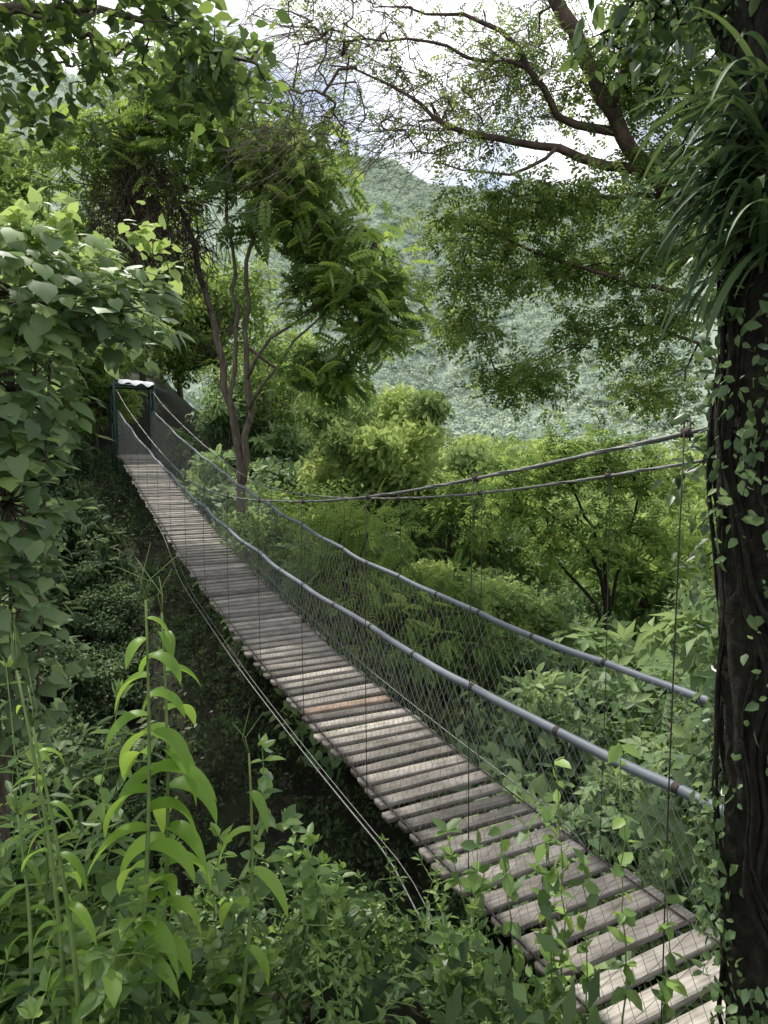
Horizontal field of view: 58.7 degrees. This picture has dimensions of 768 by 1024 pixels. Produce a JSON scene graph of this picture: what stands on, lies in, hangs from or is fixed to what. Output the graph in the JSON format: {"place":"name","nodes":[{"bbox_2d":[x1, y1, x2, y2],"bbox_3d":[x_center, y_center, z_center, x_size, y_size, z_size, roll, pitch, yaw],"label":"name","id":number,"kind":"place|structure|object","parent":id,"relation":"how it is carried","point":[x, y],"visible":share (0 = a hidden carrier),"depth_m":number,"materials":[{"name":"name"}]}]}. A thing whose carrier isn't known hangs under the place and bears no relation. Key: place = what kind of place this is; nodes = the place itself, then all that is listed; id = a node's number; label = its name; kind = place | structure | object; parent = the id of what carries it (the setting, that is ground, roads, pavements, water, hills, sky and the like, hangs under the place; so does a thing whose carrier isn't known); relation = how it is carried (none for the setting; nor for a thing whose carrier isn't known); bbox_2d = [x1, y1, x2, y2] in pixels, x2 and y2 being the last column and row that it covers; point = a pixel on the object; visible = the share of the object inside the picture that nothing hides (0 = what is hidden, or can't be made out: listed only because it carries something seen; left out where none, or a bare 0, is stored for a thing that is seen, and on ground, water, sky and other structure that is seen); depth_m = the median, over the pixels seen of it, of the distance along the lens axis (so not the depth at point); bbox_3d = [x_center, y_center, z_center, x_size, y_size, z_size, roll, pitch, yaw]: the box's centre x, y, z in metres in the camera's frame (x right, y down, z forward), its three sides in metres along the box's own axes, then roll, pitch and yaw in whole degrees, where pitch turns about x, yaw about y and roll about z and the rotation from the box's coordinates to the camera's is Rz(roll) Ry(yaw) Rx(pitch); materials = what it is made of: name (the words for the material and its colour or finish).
{"place":"outdoors","nodes":[
{"label":"outdoors","id":0,"kind":"place"},
{"bbox_2d":[0,32,725,1023],"bbox_3d":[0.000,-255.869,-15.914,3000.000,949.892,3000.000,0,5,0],"label":"ground","id":1,"kind":"structure","parent":0,"point":[176,416],"depth_m":14.05,"materials":[{"name":"green plant"}]},
{"bbox_2d":[0,841,49,1017],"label":"weed plant","id":2,"kind":"object","parent":1,"relation":"on","point":[14,951],"visible":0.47,"depth_m":2.23,"materials":[{"name":"green plant"}]},
{"bbox_2d":[0,920,65,1023],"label":"weed plant","id":3,"kind":"object","parent":1,"relation":"on","point":[5,1018],"visible":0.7,"depth_m":1.96,"materials":[{"name":"green plant"}]},
{"bbox_2d":[0,761,69,1023],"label":"wild cane","id":4,"kind":"object","parent":1,"relation":"on","point":[31,865],"visible":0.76,"depth_m":2.04,"materials":[{"name":"green plant"}]},
{"bbox_2d":[10,622,72,1022],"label":"wild cane","id":5,"kind":"object","parent":1,"relation":"on","point":[62,958],"visible":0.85,"depth_m":1.90,"materials":[{"name":"green plant"}]},
{"bbox_2d":[0,117,83,225],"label":"forest tree","id":6,"kind":"object","parent":1,"relation":"on","point":[21,175],"visible":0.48,"depth_m":26.87,"materials":[{"name":"green plant"}]},
{"bbox_2d":[7,543,91,650],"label":"understory shrub","id":7,"kind":"object","parent":1,"relation":"on","point":[54,591],"visible":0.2,"depth_m":14.43,"materials":[{"name":"green plant"}]},
{"bbox_2d":[0,654,105,1010],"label":"weed plant","id":8,"kind":"object","parent":1,"relation":"on","point":[5,872],"visible":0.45,"depth_m":2.24,"materials":[{"name":"green plant"}]},
{"bbox_2d":[0,710,118,870],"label":"understory shrub","id":9,"kind":"object","parent":1,"relation":"on","point":[20,745],"visible":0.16,"depth_m":8.95,"materials":[{"name":"green plant"}]},
{"bbox_2d":[17,630,103,726],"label":"understory shrub","id":10,"kind":"object","parent":1,"relation":"on","point":[59,659],"visible":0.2,"depth_m":12.85,"materials":[{"name":"green plant"}]},
{"bbox_2d":[26,671,96,1023],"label":"wild cane","id":11,"kind":"object","parent":1,"relation":"on","point":[79,910],"visible":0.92,"depth_m":1.82,"materials":[{"name":"green plant"}]},
{"bbox_2d":[0,803,149,1023],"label":"weed plant","id":12,"kind":"object","parent":1,"relation":"on","point":[106,880],"visible":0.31,"depth_m":2.34,"materials":[{"name":"green plant"}]},
{"bbox_2d":[0,679,157,919],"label":"weed plant","id":13,"kind":"object","parent":1,"relation":"on","point":[100,808],"visible":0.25,"depth_m":2.73,"materials":[{"name":"green plant"}]},
{"bbox_2d":[42,696,134,774],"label":"understory shrub","id":14,"kind":"object","parent":1,"relation":"on","point":[87,718],"visible":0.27,"depth_m":12.34,"materials":[{"name":"green plant"}]},
{"bbox_2d":[58,489,127,553],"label":"understory shrub","id":15,"kind":"object","parent":1,"relation":"on","point":[90,520],"visible":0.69,"depth_m":16.81,"materials":[{"name":"green plant"}]},
{"bbox_2d":[55,528,138,597],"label":"understory shrub","id":16,"kind":"object","parent":1,"relation":"on","point":[101,547],"visible":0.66,"depth_m":15.97,"materials":[{"name":"green plant"}]},
{"bbox_2d":[0,185,194,956],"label":"heart leaf shrub","id":17,"kind":"object","parent":1,"relation":"on","point":[70,288],"visible":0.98,"depth_m":5.57,"materials":[{"name":"green plant"}]},
{"bbox_2d":[17,872,177,1023],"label":"weed plant","id":18,"kind":"object","parent":1,"relation":"on","point":[120,983],"visible":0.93,"depth_m":1.84,"materials":[{"name":"green plant"}]},
{"bbox_2d":[10,713,185,887],"bbox_3d":[-4.562,4.711,9.491,3.585,3.685,2.903,-3,6,-33],"label":"understory shrub","id":19,"kind":"object","parent":1,"relation":"on","point":[77,774],"visible":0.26,"depth_m":9.33,"materials":[{"name":"green plant"}]},
{"bbox_2d":[18,269,177,442],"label":"forest tree","id":20,"kind":"object","parent":1,"relation":"on","point":[127,415],"visible":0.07,"depth_m":23.19,"materials":[{"name":"green plant"}]},
{"bbox_2d":[58,552,138,622],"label":"understory shrub","id":21,"kind":"object","parent":1,"relation":"on","point":[99,576],"visible":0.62,"depth_m":15.36,"materials":[{"name":"green plant"}]},
{"bbox_2d":[49,908,160,1023],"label":"weed plant","id":22,"kind":"object","parent":1,"relation":"on","point":[82,933],"visible":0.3,"depth_m":2.04,"materials":[{"name":"green plant"}]},
{"bbox_2d":[61,632,150,698],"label":"understory shrub","id":23,"kind":"object","parent":1,"relation":"on","point":[114,652],"visible":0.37,"depth_m":13.90,"materials":[{"name":"green plant"}]},
{"bbox_2d":[64,644,151,728],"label":"understory shrub","id":24,"kind":"object","parent":1,"relation":"on","point":[103,681],"visible":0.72,"depth_m":12.82,"materials":[{"name":"green plant"}]},
{"bbox_2d":[73,581,142,657],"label":"understory shrub","id":25,"kind":"object","parent":1,"relation":"on","point":[109,632],"visible":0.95,"depth_m":14.60,"materials":[{"name":"green plant"}]},
{"bbox_2d":[68,354,148,457],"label":"forest tree","id":26,"kind":"object","parent":1,"relation":"on","point":[101,392],"visible":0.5,"depth_m":22.15,"materials":[{"name":"green plant"}]},
{"bbox_2d":[71,717,165,838],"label":"understory shrub","id":27,"kind":"object","parent":1,"relation":"on","point":[139,745],"visible":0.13,"depth_m":11.33,"materials":[{"name":"green plant"}]},
{"bbox_2d":[33,192,230,402],"bbox_3d":[-10.049,-8.414,28.502,6.951,10.204,7.484,3,6,36],"label":"forest tree","id":28,"kind":"object","parent":1,"relation":"on","point":[142,376],"visible":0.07,"depth_m":27.67,"materials":[{"name":"green plant"}]},
{"bbox_2d":[0,0,302,163],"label":"broadleaf tree","id":29,"kind":"object","parent":1,"relation":"on","point":[64,20],"visible":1,"depth_m":3.84,"materials":[{"name":"green plant"}]},
{"bbox_2d":[87,542,216,1023],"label":"wild cane","id":30,"kind":"object","parent":1,"relation":"on","point":[175,741],"visible":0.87,"depth_m":1.91,"materials":[{"name":"green plant"}]},
{"bbox_2d":[114,557,216,1023],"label":"wild cane","id":31,"kind":"object","parent":1,"relation":"on","point":[183,830],"visible":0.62,"depth_m":2.02,"materials":[{"name":"green plant"}]},
{"bbox_2d":[131,908,219,1017],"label":"weed plant","id":32,"kind":"object","parent":1,"relation":"on","point":[173,1005],"visible":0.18,"depth_m":2.54,"materials":[{"name":"green plant"}]},
{"bbox_2d":[170,842,235,984],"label":"weed plant","id":33,"kind":"object","parent":1,"relation":"on","point":[195,900],"visible":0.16,"depth_m":2.85,"materials":[{"name":"green plant"}]},
{"bbox_2d":[176,444,253,530],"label":"understory shrub","id":34,"kind":"object","parent":1,"relation":"on","point":[214,459],"visible":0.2,"depth_m":18.50,"materials":[{"name":"green plant"}]},
{"bbox_2d":[3,14,442,648],"bbox_3d":[-3.172,-3.364,13.945,8.589,12.896,4.555,0,5,0],"label":"rain tree","id":35,"kind":"object","parent":1,"relation":"on","point":[131,162],"visible":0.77,"depth_m":13.06,"materials":[{"name":"green plant"}]},
{"bbox_2d":[137,244,318,441],"bbox_3d":[-6.616,-6.210,27.665,7.783,8.843,6.569,-2,5,-20],"label":"forest tree","id":36,"kind":"object","parent":1,"relation":"on","point":[205,342],"visible":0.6,"depth_m":27.04,"materials":[{"name":"green plant"}]},
{"bbox_2d":[179,926,285,1023],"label":"weed plant","id":37,"kind":"object","parent":1,"relation":"on","point":[221,966],"visible":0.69,"depth_m":2.24,"materials":[{"name":"green plant"}]},
{"bbox_2d":[188,472,280,530],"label":"understory shrub","id":38,"kind":"object","parent":1,"relation":"on","point":[261,480],"visible":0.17,"depth_m":16.97,"materials":[{"name":"green plant"}]},
{"bbox_2d":[185,365,288,468],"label":"understory shrub","id":39,"kind":"object","parent":1,"relation":"on","point":[207,426],"visible":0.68,"depth_m":21.98,"materials":[{"name":"green plant"}]},
{"bbox_2d":[175,733,302,1003],"bbox_3d":[-0.465,1.373,2.488,0.397,1.022,0.514,3,6,34],"label":"weed plant","id":40,"kind":"object","parent":1,"relation":"on","point":[261,889],"visible":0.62,"depth_m":2.46,"materials":[{"name":"green plant"}]},
{"bbox_2d":[214,708,287,1023],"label":"wild cane","id":41,"kind":"object","parent":1,"relation":"on","point":[269,877],"visible":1,"depth_m":2.16,"materials":[{"name":"green plant"}]},
{"bbox_2d":[218,421,307,464],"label":"understory shrub","id":42,"kind":"object","parent":1,"relation":"on","point":[264,447],"visible":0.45,"depth_m":21.45,"materials":[{"name":"green plant"}]},
{"bbox_2d":[194,328,344,462],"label":"forest tree","id":43,"kind":"object","parent":1,"relation":"on","point":[280,416],"visible":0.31,"depth_m":22.02,"materials":[{"name":"green plant"}]},
{"bbox_2d":[233,455,308,512],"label":"understory shrub","id":44,"kind":"object","parent":1,"relation":"on","point":[273,471],"visible":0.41,"depth_m":18.84,"materials":[{"name":"green plant"}]},
{"bbox_2d":[251,890,329,1023],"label":"weed plant","id":45,"kind":"object","parent":1,"relation":"on","point":[299,988],"visible":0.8,"depth_m":2.31,"materials":[{"name":"green plant"}]},
{"bbox_2d":[256,833,333,1023],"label":"weed plant","id":46,"kind":"object","parent":1,"relation":"on","point":[327,970],"visible":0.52,"depth_m":2.42,"materials":[{"name":"green plant"}]},
{"bbox_2d":[208,475,399,622],"bbox_3d":[-1.462,1.597,13.644,3.834,4.662,3.802,-4,3,15],"label":"forest tree","id":47,"kind":"object","parent":1,"relation":"on","point":[316,505],"visible":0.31,"depth_m":13.06,"materials":[{"name":"green plant"}]},
{"bbox_2d":[220,531,390,676],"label":"understory shrub","id":48,"kind":"object","parent":1,"relation":"on","point":[293,565],"visible":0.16,"depth_m":12.24,"materials":[{"name":"green plant"}]},
{"bbox_2d":[276,809,372,951],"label":"weed plant","id":49,"kind":"object","parent":1,"relation":"on","point":[336,867],"visible":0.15,"depth_m":2.82,"materials":[{"name":"green plant"}]},
{"bbox_2d":[280,843,377,1000],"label":"weed plant","id":50,"kind":"object","parent":1,"relation":"on","point":[334,890],"visible":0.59,"depth_m":2.44,"materials":[{"name":"green plant"}]},
{"bbox_2d":[262,645,436,791],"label":"understory shrub","id":51,"kind":"object","parent":1,"relation":"on","point":[330,760],"visible":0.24,"depth_m":10.24,"materials":[{"name":"green plant"}]},
{"bbox_2d":[0,30,710,461],"bbox_3d":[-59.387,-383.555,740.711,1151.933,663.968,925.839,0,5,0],"label":"hillside forest","id":52,"kind":"object","parent":1,"relation":"on","point":[470,420],"visible":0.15,"depth_m":579.77,"materials":[{"name":"green plant"}]},
{"bbox_2d":[294,853,417,1023],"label":"weed plant","id":53,"kind":"object","parent":1,"relation":"on","point":[331,1018],"visible":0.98,"depth_m":2.00,"materials":[{"name":"green plant"}]},
{"bbox_2d":[0,446,718,1023],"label":"ground cover","id":54,"kind":"object","parent":1,"relation":"on","point":[510,990],"visible":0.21,"depth_m":9.78,"materials":[{"name":"green plant"}]},
{"bbox_2d":[268,477,452,670],"bbox_3d":[-0.369,1.953,12.329,3.436,5.298,4.237,-1,5,-8],"label":"forest tree","id":55,"kind":"object","parent":1,"relation":"on","point":[355,535],"visible":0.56,"depth_m":11.40,"materials":[{"name":"green plant"}]},
{"bbox_2d":[335,938,391,1023],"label":"weed plant","id":56,"kind":"object","parent":1,"relation":"on","point":[362,987],"visible":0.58,"depth_m":2.36,"materials":[{"name":"green plant"}]},
{"bbox_2d":[288,381,455,546],"bbox_3d":[-0.393,-0.182,17.524,4.195,6.508,5.158,1,6,-7],"label":"forest tree","id":57,"kind":"object","parent":1,"relation":"on","point":[397,441],"visible":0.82,"depth_m":16.23,"materials":[{"name":"green plant"}]},
{"bbox_2d":[360,900,413,983],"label":"weed plant","id":58,"kind":"object","parent":1,"relation":"on","point":[379,966],"visible":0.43,"depth_m":2.83,"materials":[{"name":"green plant"}]},
{"bbox_2d":[354,833,452,1004],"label":"weed plant","id":59,"kind":"object","parent":1,"relation":"on","point":[380,896],"visible":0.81,"depth_m":2.62,"materials":[{"name":"green plant"}]},
{"bbox_2d":[109,379,725,1023],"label":"suspension bridge","id":60,"kind":"structure","parent":1,"relation":"on","point":[237,591],"depth_m":5.23,"materials":[{"name":"grey wood"}]},
{"bbox_2d":[326,548,522,757],"bbox_3d":[0.689,2.836,10.808,2.976,4.268,2.845,-3,6,-29],"label":"forest tree","id":61,"kind":"object","parent":1,"relation":"on","point":[460,594],"visible":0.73,"depth_m":10.43,"materials":[{"name":"green plant"}]},
{"bbox_2d":[404,865,488,1012],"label":"weed plant","id":62,"kind":"object","parent":1,"relation":"on","point":[427,919],"visible":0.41,"depth_m":2.62,"materials":[{"name":"green plant"}]},
{"bbox_2d":[163,0,731,445],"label":"gumbo tree","id":63,"kind":"object","parent":1,"relation":"on","point":[543,206],"visible":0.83,"depth_m":7.50,"materials":[{"name":"green plant"}]},
{"bbox_2d":[382,462,516,573],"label":"forest tree","id":64,"kind":"object","parent":1,"relation":"on","point":[431,516],"visible":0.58,"depth_m":15.75,"materials":[{"name":"green plant"}]},
{"bbox_2d":[412,956,492,1023],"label":"weed plant","id":65,"kind":"object","parent":1,"relation":"on","point":[476,970],"visible":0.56,"depth_m":2.40,"materials":[{"name":"green plant"}]},
{"bbox_2d":[431,817,489,991],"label":"creeper sprig","id":66,"kind":"object","parent":1,"relation":"on","point":[455,880],"visible":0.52,"depth_m":2.70,"materials":[{"name":"green plant"}]},
{"bbox_2d":[423,920,506,1023],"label":"weed plant","id":67,"kind":"object","parent":1,"relation":"on","point":[439,939],"visible":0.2,"depth_m":2.49,"materials":[{"name":"green plant"}]},
{"bbox_2d":[460,829,495,970],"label":"creeper sprig","id":68,"kind":"object","parent":1,"relation":"on","point":[474,877],"visible":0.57,"depth_m":2.77,"materials":[{"name":"green plant"}]},
{"bbox_2d":[389,558,570,685],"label":"forest tree","id":69,"kind":"object","parent":1,"relation":"on","point":[541,616],"visible":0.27,"depth_m":12.08,"materials":[{"name":"green plant"}]},
{"bbox_2d":[420,509,562,601],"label":"understory shrub","id":70,"kind":"object","parent":1,"relation":"on","point":[505,567],"visible":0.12,"depth_m":15.93,"materials":[{"name":"green plant"}]},
{"bbox_2d":[453,874,535,1023],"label":"weed plant","id":71,"kind":"object","parent":1,"relation":"on","point":[507,1017],"visible":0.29,"depth_m":2.54,"materials":[{"name":"green plant"}]},
{"bbox_2d":[430,437,587,507],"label":"valley tree","id":72,"kind":"object","parent":1,"relation":"on","point":[462,457],"visible":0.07,"depth_m":32.05,"materials":[{"name":"green plant"}]},
{"bbox_2d":[488,824,529,1021],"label":"creeper sprig","id":73,"kind":"object","parent":1,"relation":"on","point":[511,887],"visible":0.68,"depth_m":2.65,"materials":[{"name":"green plant"}]},
{"bbox_2d":[446,505,581,602],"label":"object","id":74,"kind":"object","parent":1,"relation":"on","point":[536,568],"visible":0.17,"depth_m":16.41,"materials":[{"name":"green plant"}]},
{"bbox_2d":[485,635,573,734],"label":"understory shrub","id":75,"kind":"object","parent":1,"relation":"on","point":[539,652],"visible":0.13,"depth_m":11.52,"materials":[{"name":"green plant"}]},
{"bbox_2d":[427,662,652,805],"bbox_3d":[2.053,3.790,9.504,3.250,3.600,3.120,-4,0,-5],"label":"understory shrub","id":76,"kind":"object","parent":1,"relation":"on","point":[545,698],"visible":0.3,"depth_m":9.06,"materials":[{"name":"green plant"}]},
{"bbox_2d":[506,949,578,1023],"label":"weed plant","id":77,"kind":"object","parent":1,"relation":"on","point":[537,982],"visible":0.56,"depth_m":2.50,"materials":[{"name":"green plant"}]},
{"bbox_2d":[511,812,580,1023],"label":"creeper sprig","id":78,"kind":"object","parent":1,"relation":"on","point":[545,910],"visible":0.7,"depth_m":2.51,"materials":[{"name":"green plant"}]},
{"bbox_2d":[531,805,566,1023],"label":"creeper sprig","id":79,"kind":"object","parent":1,"relation":"on","point":[550,879],"visible":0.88,"depth_m":2.50,"materials":[{"name":"green plant"}]},
{"bbox_2d":[436,734,681,928],"bbox_3d":[2.201,4.341,8.565,3.035,2.957,3.331,2,7,10],"label":"understory shrub","id":80,"kind":"object","parent":1,"relation":"on","point":[523,780],"visible":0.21,"depth_m":8.19,"materials":[{"name":"green plant"}]},
{"bbox_2d":[522,591,596,670],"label":"understory shrub","id":81,"kind":"object","parent":1,"relation":"on","point":[565,609],"visible":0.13,"depth_m":14.12,"materials":[{"name":"green plant"}]},
{"bbox_2d":[550,757,578,1023],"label":"creeper sprig","id":82,"kind":"object","parent":1,"relation":"on","point":[568,920],"visible":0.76,"depth_m":2.59,"materials":[{"name":"green plant"}]},
{"bbox_2d":[467,799,676,983],"bbox_3d":[1.979,4.191,6.734,2.136,2.287,1.946,2,5,42],"label":"understory shrub","id":83,"kind":"object","parent":1,"relation":"on","point":[585,835],"visible":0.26,"depth_m":6.90,"materials":[{"name":"green plant"}]},
{"bbox_2d":[452,400,716,629],"bbox_3d":[4.080,1.185,14.015,5.356,6.918,3.209,0,5,0],"label":"crooked tree","id":84,"kind":"object","parent":1,"relation":"on","point":[639,485],"visible":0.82,"depth_m":13.65,"materials":[{"name":"green plant"}]},
{"bbox_2d":[566,848,604,1022],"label":"creeper sprig","id":85,"kind":"object","parent":1,"relation":"on","point":[592,899],"visible":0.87,"depth_m":2.52,"materials":[{"name":"green plant"}]},
{"bbox_2d":[543,576,635,671],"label":"understory shrub","id":86,"kind":"object","parent":1,"relation":"on","point":[574,593],"visible":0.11,"depth_m":16.17,"materials":[{"name":"green plant"}]},
{"bbox_2d":[520,669,675,804],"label":"understory shrub","id":87,"kind":"object","parent":1,"relation":"on","point":[565,710],"visible":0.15,"depth_m":9.21,"materials":[{"name":"green plant"}]},
{"bbox_2d":[526,611,698,751],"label":"understory shrub","id":88,"kind":"object","parent":1,"relation":"on","point":[590,640],"visible":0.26,"depth_m":11.35,"materials":[{"name":"green plant"}]},
{"bbox_2d":[537,689,691,803],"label":"understory shrub","id":89,"kind":"object","parent":1,"relation":"on","point":[649,721],"visible":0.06,"depth_m":9.31,"materials":[{"name":"green plant"}]},
{"bbox_2d":[606,744,642,1023],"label":"creeper sprig","id":90,"kind":"object","parent":1,"relation":"on","point":[625,915],"visible":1,"depth_m":2.37,"materials":[{"name":"green plant"}]},
{"bbox_2d":[551,763,720,923],"bbox_3d":[2.843,4.180,7.603,2.040,2.374,2.478,-3,5,-33],"label":"understory shrub","id":91,"kind":"object","parent":1,"relation":"on","point":[612,789],"visible":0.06,"depth_m":7.88,"materials":[{"name":"green plant"}]},
{"bbox_2d":[563,631,710,813],"bbox_3d":[4.189,3.779,9.324,3.665,4.000,3.319,-1,4,27],"label":"understory shrub","id":92,"kind":"object","parent":1,"relation":"on","point":[684,681],"visible":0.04,"depth_m":9.45,"materials":[{"name":"green plant"}]},
{"bbox_2d":[563,494,715,637],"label":"tree","id":93,"kind":"object","parent":1,"relation":"on","point":[632,589],"visible":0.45,"depth_m":16.51,"materials":[{"name":"green plant"}]},
{"bbox_2d":[539,0,767,1023],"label":"fig tree","id":94,"kind":"object","parent":1,"relation":"on","point":[739,590],"visible":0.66,"depth_m":1.94,"materials":[{"name":"green plant"}]},
{"bbox_2d":[614,6,767,352],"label":"strap leaf epiphyte","id":95,"kind":"object","parent":94,"relation":"attached to","point":[693,186],"visible":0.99,"depth_m":1.74,"materials":[{"name":"green plant"}]},
{"bbox_2d":[681,0,767,1023],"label":"climbing vine","id":96,"kind":"object","parent":94,"relation":"attached to","point":[753,518],"visible":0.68,"depth_m":1.94,"materials":[{"name":"green plant"}]},
{"bbox_2d":[615,841,720,995],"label":"understory shrub","id":97,"kind":"object","parent":1,"relation":"on","point":[670,890],"visible":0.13,"depth_m":5.95,"materials":[{"name":"green plant"}]},
{"bbox_2d":[651,837,687,1023],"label":"creeper sprig","id":98,"kind":"object","parent":1,"relation":"on","point":[664,993],"visible":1,"depth_m":2.24,"materials":[{"name":"green plant"}]},
{"bbox_2d":[617,589,724,926],"bbox_3d":[3.825,2.900,6.842,3.862,4.019,3.352,-2,5,-18],"label":"understory shrub","id":99,"kind":"object","parent":1,"relation":"on","point":[689,654],"visible":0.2,"depth_m":7.06,"materials":[{"name":"green plant"}]},
{"bbox_2d":[0,0,731,213],"label":"sky","id":100,"kind":"structure","parent":0,"point":[565,170],"materials":[{"name":"white"}]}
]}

